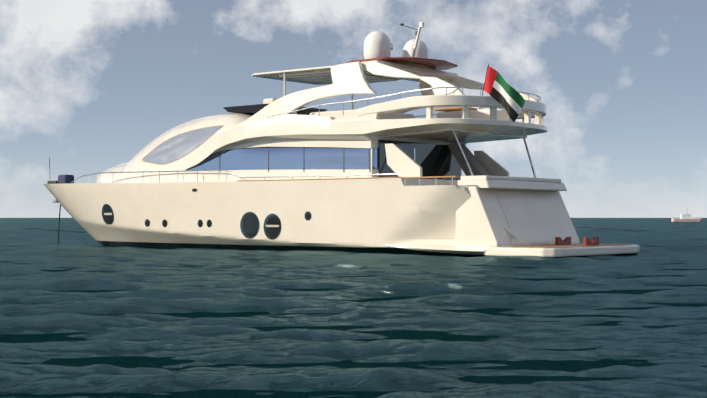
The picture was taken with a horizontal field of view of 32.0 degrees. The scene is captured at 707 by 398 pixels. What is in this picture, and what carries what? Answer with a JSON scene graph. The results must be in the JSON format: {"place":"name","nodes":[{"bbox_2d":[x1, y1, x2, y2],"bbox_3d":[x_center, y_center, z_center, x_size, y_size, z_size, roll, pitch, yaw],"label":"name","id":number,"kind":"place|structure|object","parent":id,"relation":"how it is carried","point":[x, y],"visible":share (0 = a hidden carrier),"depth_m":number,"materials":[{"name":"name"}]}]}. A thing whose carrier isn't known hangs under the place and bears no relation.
{"place":"outdoors","nodes":[
{"label":"outdoors","id":0,"kind":"place"},
{"bbox_2d":[0,218,706,397],"bbox_3d":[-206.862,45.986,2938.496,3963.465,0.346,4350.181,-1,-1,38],"label":"sea","id":1,"kind":"structure","parent":0,"point":[84,313],"depth_m":13.76,"materials":[{"name":"liquid"}]},
{"bbox_2d":[44,22,638,256],"bbox_3d":[-2.914,-1.541,45.240,26.400,8.600,6.122,-1,-1,38],"label":"yacht","id":2,"kind":"object","parent":1,"relation":"on","point":[289,172],"visible":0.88,"depth_m":40.50,"materials":[{"name":"white plastic"}]},
{"bbox_2d":[671,214,701,220],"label":"boat","id":3,"kind":"object","parent":1,"relation":"on","point":[685,217],"visible":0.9,"depth_m":391.29,"materials":[{"name":"white"}]},
{"bbox_2d":[0,0,706,217],"label":"sky","id":4,"kind":"structure","parent":0,"point":[86,85],"materials":[{"name":"blue"}]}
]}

